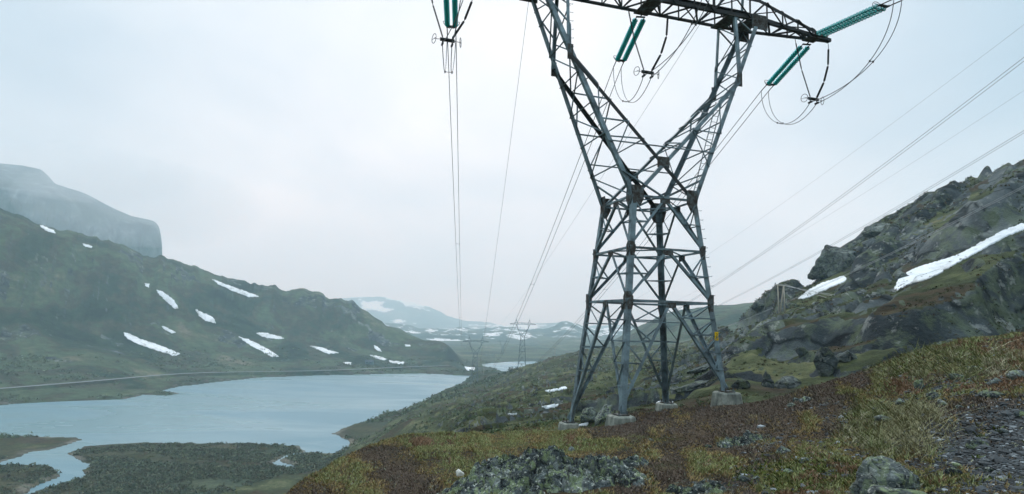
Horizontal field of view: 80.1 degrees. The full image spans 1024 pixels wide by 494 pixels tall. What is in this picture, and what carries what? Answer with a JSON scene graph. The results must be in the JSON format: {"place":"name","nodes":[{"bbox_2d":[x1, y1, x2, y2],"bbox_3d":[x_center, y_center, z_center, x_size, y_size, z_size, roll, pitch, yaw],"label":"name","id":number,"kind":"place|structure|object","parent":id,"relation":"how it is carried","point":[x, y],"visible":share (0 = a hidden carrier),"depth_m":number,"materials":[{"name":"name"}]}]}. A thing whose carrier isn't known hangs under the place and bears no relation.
{"place":"outdoors","nodes":[
{"label":"outdoors","id":0,"kind":"place"},
{"bbox_2d":[0,163,161,257],"bbox_3d":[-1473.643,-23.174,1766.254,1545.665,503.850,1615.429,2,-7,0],"label":"mountain","id":1,"kind":"structure","parent":0,"point":[38,196],"depth_m":1523.52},
{"bbox_2d":[0,366,451,391],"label":"road","id":2,"kind":"structure","parent":0,"point":[43,386],"depth_m":542.27,"materials":[{"name":"asphalt"}]},
{"bbox_2d":[0,208,469,404],"bbox_3d":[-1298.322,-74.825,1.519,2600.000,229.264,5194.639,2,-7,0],"label":"mountain","id":3,"kind":"structure","parent":0,"point":[67,297],"depth_m":650.68,"materials":[{"name":"plant"}]},
{"bbox_2d":[40,225,54,232],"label":"snow patch","id":4,"kind":"object","parent":3,"relation":"on","point":[47,229],"visible":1,"depth_m":678.02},
{"bbox_2d":[124,332,179,355],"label":"snow patch","id":5,"kind":"object","parent":3,"relation":"on","point":[144,343],"visible":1,"depth_m":607.94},
{"bbox_2d":[157,290,177,308],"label":"snow patch","id":6,"kind":"object","parent":3,"relation":"on","point":[168,299],"visible":1,"depth_m":686.00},
{"bbox_2d":[162,326,175,333],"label":"snow patch","id":7,"kind":"object","parent":3,"relation":"on","point":[168,330],"visible":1,"depth_m":642.81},
{"bbox_2d":[196,309,215,322],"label":"snow patch","id":8,"kind":"object","parent":3,"relation":"on","point":[206,317],"visible":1,"depth_m":701.88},
{"bbox_2d":[212,279,258,296],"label":"snow patch","id":9,"kind":"object","parent":3,"relation":"on","point":[237,290],"visible":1,"depth_m":798.15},
{"bbox_2d":[0,346,505,438],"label":"shore scrub","id":10,"kind":"object","parent":3,"relation":"on","point":[487,380],"visible":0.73,"depth_m":476.34,"materials":[{"name":"green plant"}]},
{"bbox_2d":[239,336,278,356],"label":"snow patch","id":11,"kind":"object","parent":3,"relation":"on","point":[254,344],"visible":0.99,"depth_m":690.41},
{"bbox_2d":[257,332,283,338],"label":"snow patch","id":12,"kind":"object","parent":3,"relation":"on","point":[268,335],"visible":1,"depth_m":728.36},
{"bbox_2d":[310,346,337,353],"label":"snow patch","id":13,"kind":"object","parent":3,"relation":"on","point":[322,349],"visible":1,"depth_m":737.72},
{"bbox_2d":[370,355,385,360],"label":"snow patch","id":14,"kind":"object","parent":3,"relation":"on","point":[380,358],"visible":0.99,"depth_m":757.58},
{"bbox_2d":[0,361,537,493],"bbox_3d":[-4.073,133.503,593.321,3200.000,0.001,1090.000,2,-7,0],"label":"water","id":15,"kind":"structure","parent":0,"point":[310,413],"depth_m":368.49,"materials":[{"name":"liquid"}]},
{"bbox_2d":[338,297,637,329],"bbox_3d":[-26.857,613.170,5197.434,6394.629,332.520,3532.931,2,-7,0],"label":"snow mountain","id":16,"kind":"structure","parent":0,"point":[385,310],"depth_m":5042.50,"materials":[{"name":"snow"}]},
{"bbox_2d":[384,321,633,343],"bbox_3d":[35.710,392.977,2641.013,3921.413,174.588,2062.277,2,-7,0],"label":"hills","id":17,"kind":"structure","parent":0,"point":[499,333],"depth_m":2288.84,"materials":[{"name":"snow"}]},
{"bbox_2d":[0,160,1023,493],"bbox_3d":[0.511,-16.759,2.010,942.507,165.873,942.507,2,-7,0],"label":"hillside","id":18,"kind":"structure","parent":0,"point":[966,224],"depth_m":102.61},
{"bbox_2d":[0,435,351,493],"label":"delta scrub","id":19,"kind":"object","parent":18,"relation":"on","point":[145,479],"visible":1,"depth_m":232.04,"materials":[{"name":"green plant"}]},
{"bbox_2d":[542,404,557,408],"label":"snow patch","id":20,"kind":"object","parent":18,"relation":"on","point":[550,406],"visible":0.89,"depth_m":82.29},
{"bbox_2d":[332,290,778,456],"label":"willow scrub","id":21,"kind":"object","parent":18,"relation":"on","point":[495,429],"visible":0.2,"depth_m":136.41,"materials":[{"name":"green plant"}]},
{"bbox_2d":[545,386,566,391],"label":"snow patch","id":22,"kind":"object","parent":18,"relation":"on","point":[559,389],"visible":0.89,"depth_m":126.55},
{"bbox_2d":[580,407,597,422],"bbox_3d":[3.939,8.677,31.078,0.801,1.038,0.892,-4,-9,40],"label":"boulder","id":23,"kind":"object","parent":18,"relation":"on","point":[589,415],"visible":0.73,"depth_m":30.87,"materials":[{"name":"stone"}]},
{"bbox_2d":[594,404,612,425],"bbox_3d":[4.560,8.428,30.527,0.941,1.104,0.599,2,-7,0],"label":"boulder","id":24,"kind":"object","parent":18,"relation":"on","point":[603,412],"visible":0.75,"depth_m":30.41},
{"bbox_2d":[285,331,1023,493],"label":"heather","id":25,"kind":"object","parent":18,"relation":"on","point":[568,435],"visible":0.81,"depth_m":10.50,"materials":[{"name":"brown plant"}]},
{"bbox_2d":[674,380,709,391],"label":"rock","id":26,"kind":"object","parent":18,"relation":"on","point":[692,386],"visible":0.99,"depth_m":53.95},
{"bbox_2d":[687,363,709,373],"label":"rock","id":27,"kind":"object","parent":18,"relation":"on","point":[704,367],"visible":0.64,"depth_m":71.13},
{"bbox_2d":[731,379,750,388],"bbox_3d":[14.934,9.125,39.843,1.132,1.011,1.294,2,-7,0],"label":"rock","id":28,"kind":"object","parent":18,"relation":"on","point":[741,384],"visible":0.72,"depth_m":39.51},
{"bbox_2d":[751,299,764,310],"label":"rock","id":29,"kind":"object","parent":18,"relation":"on","point":[759,305],"visible":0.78,"depth_m":147.45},
{"bbox_2d":[761,370,773,388],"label":"rock","id":30,"kind":"object","parent":18,"relation":"on","point":[767,381],"visible":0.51,"depth_m":44.87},
{"bbox_2d":[775,283,785,313],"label":"pole frame","id":31,"kind":"object","parent":18,"relation":"on","point":[783,290],"visible":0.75,"depth_m":111.91,"materials":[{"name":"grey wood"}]},
{"bbox_2d":[774,376,800,388],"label":"rock","id":32,"kind":"object","parent":18,"relation":"on","point":[789,382],"visible":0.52,"depth_m":44.21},
{"bbox_2d":[795,347,807,356],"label":"rock","id":33,"kind":"object","parent":18,"relation":"on","point":[801,351],"visible":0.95,"depth_m":59.03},
{"bbox_2d":[798,276,845,298],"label":"snow patch","id":34,"kind":"object","parent":18,"relation":"on","point":[830,284],"visible":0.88,"depth_m":133.51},
{"bbox_2d":[813,347,839,376],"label":"rock","id":35,"kind":"object","parent":18,"relation":"on","point":[826,360],"visible":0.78,"depth_m":45.74,"materials":[{"name":"stone"}]},
{"bbox_2d":[639,159,1023,406],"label":"hill moss","id":36,"kind":"object","parent":18,"relation":"on","point":[826,300],"visible":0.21,"depth_m":110.32,"materials":[{"name":"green plant"}]},
{"bbox_2d":[807,245,855,279],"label":"rock","id":37,"kind":"object","parent":18,"relation":"on","point":[832,261],"visible":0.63,"depth_m":143.99,"materials":[{"name":"stone"}]},
{"bbox_2d":[836,350,857,362],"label":"rock","id":38,"kind":"object","parent":18,"relation":"on","point":[847,356],"visible":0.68,"depth_m":45.95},
{"bbox_2d":[861,223,889,237],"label":"rock","id":39,"kind":"object","parent":18,"relation":"on","point":[873,230],"visible":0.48,"depth_m":155.80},
{"bbox_2d":[895,271,908,279],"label":"rock","id":40,"kind":"object","parent":18,"relation":"on","point":[900,274],"visible":0.56,"depth_m":98.11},
{"bbox_2d":[894,223,1023,290],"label":"snow patch","id":41,"kind":"object","parent":18,"relation":"on","point":[925,271],"visible":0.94,"depth_m":98.39,"materials":[{"name":"snow"}]},
{"bbox_2d":[0,0,1023,325],"label":"sky","id":42,"kind":"structure","parent":0,"point":[288,145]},
{"bbox_2d":[468,302,753,383],"bbox_3d":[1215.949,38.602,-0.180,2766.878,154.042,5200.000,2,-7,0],"label":"valley","id":43,"kind":"structure","parent":0,"point":[725,315],"depth_m":928.72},
{"bbox_2d":[463,337,487,383],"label":"pylon","id":44,"kind":"object","parent":43,"relation":"on","point":[474,357],"visible":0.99,"depth_m":505.75,"materials":[{"name":"metal"}]},
{"bbox_2d":[510,319,535,366],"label":"pylon","id":45,"kind":"object","parent":43,"relation":"on","point":[521,342],"visible":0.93,"depth_m":505.78,"materials":[{"name":"metal"}]},
{"bbox_2d":[522,26,1021,329],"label":"earth wire","id":46,"kind":"object","parent":45,"relation":"attached to","point":[847,156],"visible":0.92,"depth_m":85.42,"materials":[{"name":"grey metal"}]},
{"bbox_2d":[551,91,1022,332],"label":"earth wire","id":47,"kind":"object","parent":45,"relation":"attached to","point":[863,193],"visible":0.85,"depth_m":97.47,"materials":[{"name":"grey metal"}]},
{"bbox_2d":[288,335,1023,493],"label":"ground","id":48,"kind":"structure","parent":0,"point":[626,448],"depth_m":9.62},
{"bbox_2d":[456,469,463,476],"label":"boulder","id":49,"kind":"object","parent":48,"relation":"on","point":[459,472],"visible":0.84,"depth_m":8.24,"materials":[{"name":"grey stone"}]},
{"bbox_2d":[436,445,650,493],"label":"rock outcrop","id":50,"kind":"object","parent":48,"relation":"on","point":[553,469],"visible":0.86,"depth_m":7.04,"materials":[{"name":"stone"}]},
{"bbox_2d":[607,454,648,467],"bbox_3d":[1.482,3.019,8.325,1.116,0.391,1.035,1,-7,10],"label":"rock outcrop","id":51,"kind":"object","parent":50,"relation":"on","point":[631,461],"visible":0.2,"depth_m":8.20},
{"bbox_2d":[319,335,1023,493],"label":"lichen","id":52,"kind":"object","parent":48,"relation":"on","point":[1002,479],"visible":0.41,"depth_m":7.68,"materials":[{"name":"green plant"}]},
{"bbox_2d":[520,0,830,429],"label":"pylon","id":53,"kind":"object","parent":48,"relation":"on","point":[635,192],"visible":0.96,"depth_m":28.63,"materials":[{"name":"metal"}]},
{"bbox_2d":[431,0,442,36],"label":"jumper insulator","id":54,"kind":"object","parent":53,"relation":"attached to","point":[436,18],"visible":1,"depth_m":26.34,"materials":[{"name":"grey metal"}]},
{"bbox_2d":[443,0,459,34],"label":"tension insulator","id":55,"kind":"object","parent":53,"relation":"attached to","point":[446,3],"visible":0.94,"depth_m":29.83,"materials":[{"name":"teal glass"}]},
{"bbox_2d":[442,0,462,72],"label":"jumper cable","id":56,"kind":"object","parent":55,"relation":"hanging from","point":[447,37],"visible":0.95,"depth_m":26.38,"materials":[{"name":"grey metal"}]},
{"bbox_2d":[432,33,460,47],"bbox_3d":[-2.801,-8.944,26.383,1.312,0.444,0.361,4,-7,-16],"label":"jumper yoke","id":57,"kind":"object","parent":56,"relation":"attached to","point":[442,39],"visible":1,"depth_m":26.32,"materials":[{"name":"grey metal"}]},
{"bbox_2d":[452,1,472,38],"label":"jumper insulator","id":58,"kind":"object","parent":57,"relation":"attached to","point":[465,17],"visible":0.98,"depth_m":26.70,"materials":[{"name":"grey metal"}]},
{"bbox_2d":[447,42,460,337],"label":"conductor","id":59,"kind":"object","parent":55,"relation":"attached to","point":[452,156],"visible":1,"depth_m":44.47,"materials":[{"name":"grey metal"}]},
{"bbox_2d":[456,40,461,332],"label":"conductor","id":60,"kind":"object","parent":55,"relation":"attached to","point":[457,139],"visible":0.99,"depth_m":43.13,"materials":[{"name":"grey metal"}]},
{"bbox_2d":[469,2,528,395],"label":"earth wire","id":61,"kind":"object","parent":53,"relation":"attached to","point":[507,163],"visible":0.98,"depth_m":45.45,"materials":[{"name":"grey metal"}]},
{"bbox_2d":[510,4,712,312],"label":"earth wire","id":62,"kind":"object","parent":53,"relation":"attached to","point":[625,140],"visible":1,"depth_m":50.48,"materials":[{"name":"grey metal"}]},
{"bbox_2d":[613,14,645,67],"bbox_3d":[6.221,-10.897,32.475,0.865,0.778,4.915,2,-7,-4],"label":"tension insulator","id":63,"kind":"object","parent":53,"relation":"attached to","point":[641,23],"visible":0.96,"depth_m":32.09,"materials":[{"name":"teal glass"}]},
{"bbox_2d":[475,69,612,373],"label":"conductor","id":64,"kind":"object","parent":63,"relation":"attached to","point":[561,205],"visible":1,"depth_m":51.74,"materials":[{"name":"grey metal"}]},
{"bbox_2d":[480,68,620,374],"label":"conductor","id":65,"kind":"object","parent":63,"relation":"attached to","point":[568,200],"visible":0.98,"depth_m":50.58,"materials":[{"name":"grey metal"}]},
{"bbox_2d":[613,0,708,101],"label":"jumper cable","id":66,"kind":"object","parent":63,"relation":"hanging from","point":[662,62],"visible":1,"depth_m":27.84,"materials":[{"name":"grey metal"}]},
{"bbox_2d":[634,66,658,78],"bbox_3d":[6.484,-8.332,29.123,1.312,0.444,0.361,4,-7,-16],"label":"jumper yoke","id":67,"kind":"object","parent":53,"relation":"hanging from","point":[651,73],"visible":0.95,"depth_m":29.05,"materials":[{"name":"grey metal"}]},
{"bbox_2d":[627,5,643,69],"bbox_3d":[5.925,-10.002,29.139,0.918,3.158,0.090,4,-7,-16],"label":"jumper insulator","id":68,"kind":"object","parent":67,"relation":"attached to","point":[634,38],"visible":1,"depth_m":29.10,"materials":[{"name":"grey metal"}]},
{"bbox_2d":[651,13,668,70],"bbox_3d":[7.162,-9.919,29.504,0.961,3.156,0.116,4,-7,-16],"label":"jumper insulator","id":69,"kind":"object","parent":67,"relation":"attached to","point":[662,49],"visible":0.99,"depth_m":29.52,"materials":[{"name":"grey metal"}]},
{"bbox_2d":[761,41,810,90],"bbox_3d":[15.625,-10.239,34.809,0.865,0.917,4.888,2,-7,-4],"label":"tension insulator","id":70,"kind":"object","parent":53,"relation":"attached to","point":[777,76],"visible":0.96,"depth_m":34.54,"materials":[{"name":"teal glass"}]},
{"bbox_2d":[494,91,760,374],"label":"conductor","id":71,"kind":"object","parent":70,"relation":"attached to","point":[666,212],"visible":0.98,"depth_m":50.00,"materials":[{"name":"grey metal"}]},
{"bbox_2d":[499,92,767,375],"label":"conductor","id":72,"kind":"object","parent":70,"relation":"attached to","point":[678,203],"visible":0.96,"depth_m":49.45,"materials":[{"name":"grey metal"}]},
{"bbox_2d":[814,0,900,36],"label":"tension insulator","id":73,"kind":"object","parent":53,"relation":"attached to","point":[857,17],"visible":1,"depth_m":29.58,"materials":[{"name":"teal glass"}]},
{"bbox_2d":[768,0,893,124],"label":"jumper cable","id":74,"kind":"object","parent":73,"relation":"hanging from","point":[847,84],"visible":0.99,"depth_m":29.88,"materials":[{"name":"grey metal"}]},
{"bbox_2d":[761,1,901,123],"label":"jumper cable","id":75,"kind":"object","parent":73,"relation":"hanging from","point":[847,83],"visible":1,"depth_m":29.92,"materials":[{"name":"grey metal"}]},
{"bbox_2d":[801,94,823,104],"bbox_3d":[15.769,-7.720,31.864,1.312,0.444,0.361,4,-7,-16],"label":"jumper yoke","id":76,"kind":"object","parent":75,"relation":"attached to","point":[810,98],"visible":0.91,"depth_m":31.80,"materials":[{"name":"grey metal"}]},
{"bbox_2d":[795,39,810,96],"bbox_3d":[15.209,-9.390,31.880,0.918,3.158,0.090,4,-7,-16],"label":"jumper insulator","id":77,"kind":"object","parent":76,"relation":"attached to","point":[801,67],"visible":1,"depth_m":31.84,"materials":[{"name":"grey metal"}]},
{"bbox_2d":[816,44,829,97],"bbox_3d":[16.447,-9.307,32.245,0.961,3.156,0.116,4,-7,-16],"label":"jumper insulator","id":78,"kind":"object","parent":76,"relation":"attached to","point":[823,83],"visible":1,"depth_m":32.27,"materials":[{"name":"grey metal"}]},
{"bbox_2d":[666,480,726,493],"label":"rock outcrop","id":79,"kind":"object","parent":48,"relation":"on","point":[702,486],"visible":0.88,"depth_m":6.45,"materials":[{"name":"stone"}]},
{"bbox_2d":[721,442,728,447],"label":"boulder","id":80,"kind":"object","parent":48,"relation":"on","point":[723,444],"visible":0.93,"depth_m":9.81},
{"bbox_2d":[450,340,1023,493],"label":"moss","id":81,"kind":"object","parent":48,"relation":"on","point":[818,485],"visible":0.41,"depth_m":6.47,"materials":[{"name":"green plant"}]},
{"bbox_2d":[716,430,762,447],"bbox_3d":[3.712,3.269,9.981,1.108,0.477,1.150,-1,-7,20],"label":"rock outcrop","id":82,"kind":"object","parent":48,"relation":"on","point":[748,437],"visible":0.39,"depth_m":9.87,"materials":[{"name":"stone"}]},
{"bbox_2d":[738,475,748,481],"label":"boulder","id":83,"kind":"object","parent":48,"relation":"on","point":[743,478],"visible":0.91,"depth_m":6.65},
{"bbox_2d":[776,445,789,453],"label":"boulder","id":84,"kind":"object","parent":48,"relation":"on","point":[781,449],"visible":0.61,"depth_m":8.00,"materials":[{"name":"stone"}]},
{"bbox_2d":[799,396,812,402],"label":"boulder","id":85,"kind":"object","parent":48,"relation":"on","point":[805,398],"visible":0.5,"depth_m":16.36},
{"bbox_2d":[874,415,891,421],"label":"boulder","id":86,"kind":"object","parent":48,"relation":"on","point":[878,417],"visible":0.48,"depth_m":8.29,"materials":[{"name":"stone"}]},
{"bbox_2d":[849,456,921,493],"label":"boulder","id":87,"kind":"object","parent":48,"relation":"on","point":[884,471],"visible":0.87,"depth_m":5.21,"materials":[{"name":"stone"}]},
{"bbox_2d":[867,484,926,493],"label":"boulder","id":88,"kind":"object","parent":48,"relation":"on","point":[876,489],"visible":0.92,"depth_m":4.99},
{"bbox_2d":[895,398,905,404],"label":"boulder","id":89,"kind":"object","parent":48,"relation":"on","point":[899,400],"visible":0.63,"depth_m":9.04,"materials":[{"name":"stone"}]},
{"bbox_2d":[913,380,924,388],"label":"boulder","id":90,"kind":"object","parent":48,"relation":"on","point":[917,383],"visible":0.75,"depth_m":9.40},
{"bbox_2d":[937,399,946,404],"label":"boulder","id":91,"kind":"object","parent":48,"relation":"on","point":[939,401],"visible":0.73,"depth_m":8.02,"materials":[{"name":"stone"}]},
{"bbox_2d":[943,467,962,476],"bbox_3d":[3.787,1.953,5.224,0.147,0.127,0.092,-5,-9,43],"label":"boulder","id":92,"kind":"object","parent":48,"relation":"on","point":[949,470],"visible":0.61,"depth_m":5.20,"materials":[{"name":"stone"}]},
{"bbox_2d":[948,373,964,379],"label":"boulder","id":93,"kind":"object","parent":48,"relation":"on","point":[954,377],"visible":0.73,"depth_m":9.26,"materials":[{"name":"stone"}]},
{"bbox_2d":[978,390,1004,398],"bbox_3d":[5.909,1.816,7.474,0.303,0.108,0.206,-2,-8,30],"label":"boulder","id":94,"kind":"object","parent":48,"relation":"on","point":[988,394],"visible":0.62,"depth_m":7.45,"materials":[{"name":"stone"}]},
{"bbox_2d":[986,378,1002,385],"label":"boulder","id":95,"kind":"object","parent":48,"relation":"on","point":[993,381],"visible":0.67,"depth_m":8.26,"materials":[{"name":"stone"}]},
{"bbox_2d":[996,429,1008,433],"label":"boulder","id":96,"kind":"object","parent":48,"relation":"on","point":[1000,431],"visible":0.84,"depth_m":5.97,"materials":[{"name":"stone"}]},
{"bbox_2d":[1005,370,1023,379],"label":"boulder","id":97,"kind":"object","parent":48,"relation":"on","point":[1012,374],"visible":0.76,"depth_m":8.16,"materials":[{"name":"stone"}]},
{"bbox_2d":[512,61,1023,357],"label":"conductor","id":98,"kind":"object","parent":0,"point":[854,188],"visible":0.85,"depth_m":75.09,"materials":[{"name":"grey metal"}]},
{"bbox_2d":[514,57,1023,357],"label":"conductor","id":99,"kind":"object","parent":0,"point":[861,180],"visible":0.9,"depth_m":73.64,"materials":[{"name":"grey metal"}]},
{"bbox_2d":[527,134,1021,352],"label":"conductor","id":100,"kind":"object","parent":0,"point":[841,240],"visible":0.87,"depth_m":93.60,"materials":[{"name":"grey metal"}]},
{"bbox_2d":[536,191,1016,356],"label":"conductor","id":101,"kind":"object","parent":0,"point":[837,279],"visible":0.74,"depth_m":111.62,"materials":[{"name":"silver metal"}]},
{"bbox_2d":[548,131,1022,352],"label":"conductor","id":102,"kind":"object","parent":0,"point":[864,225],"visible":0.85,"depth_m":89.33,"materials":[{"name":"grey metal"}]},
{"bbox_2d":[566,186,1022,356],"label":"conductor","id":103,"kind":"object","parent":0,"point":[854,270],"visible":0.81,"depth_m":108.85,"materials":[{"name":"silver metal"}]},
{"bbox_2d":[732,337,1023,493],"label":"grass","id":104,"kind":"structure","parent":0,"point":[1003,463],"depth_m":5.84,"materials":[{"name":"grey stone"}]},
{"bbox_2d":[925,391,939,399],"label":"boulder","id":105,"kind":"object","parent":104,"relation":"on","point":[934,396],"visible":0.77,"depth_m":8.62,"materials":[{"name":"stone"}]},
{"bbox_2d":[951,462,959,467],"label":"boulder","id":106,"kind":"object","parent":104,"relation":"on","point":[955,464],"visible":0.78,"depth_m":5.41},
{"bbox_2d":[965,440,988,448],"bbox_3d":[4.437,1.883,5.813,0.193,0.098,0.105,-2,-8,27],"label":"boulder","id":107,"kind":"object","parent":104,"relation":"on","point":[972,444],"visible":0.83,"depth_m":5.80,"materials":[{"name":"stone"}]},
{"bbox_2d":[981,467,993,471],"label":"boulder","id":108,"kind":"object","parent":104,"relation":"on","point":[986,469],"visible":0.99,"depth_m":5.11,"materials":[{"name":"stone"}]},
{"bbox_2d":[1014,410,1023,417],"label":"boulder","id":109,"kind":"object","parent":104,"relation":"on","point":[1017,414],"visible":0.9,"depth_m":6.25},
{"bbox_2d":[822,339,1023,462],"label":"grass","id":110,"kind":"structure","parent":0,"point":[887,432],"depth_m":8.73,"materials":[{"name":"green plant"}]},
{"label":"tension insulator","id":111,"kind":"object","parent":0,"visible":0},
{"bbox_2d":[451,0,460,73],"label":"jumper cable","id":112,"kind":"object","parent":111,"relation":"hanging from","point":[455,42],"visible":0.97,"depth_m":26.68,"materials":[{"name":"grey metal"}]},
{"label":"tension insulator","id":113,"kind":"object","parent":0,"visible":0},
{"bbox_2d":[621,0,701,102],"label":"jumper cable","id":114,"kind":"object","parent":113,"relation":"hanging from","point":[665,63],"visible":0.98,"depth_m":27.93,"materials":[{"name":"grey metal"}]}
]}

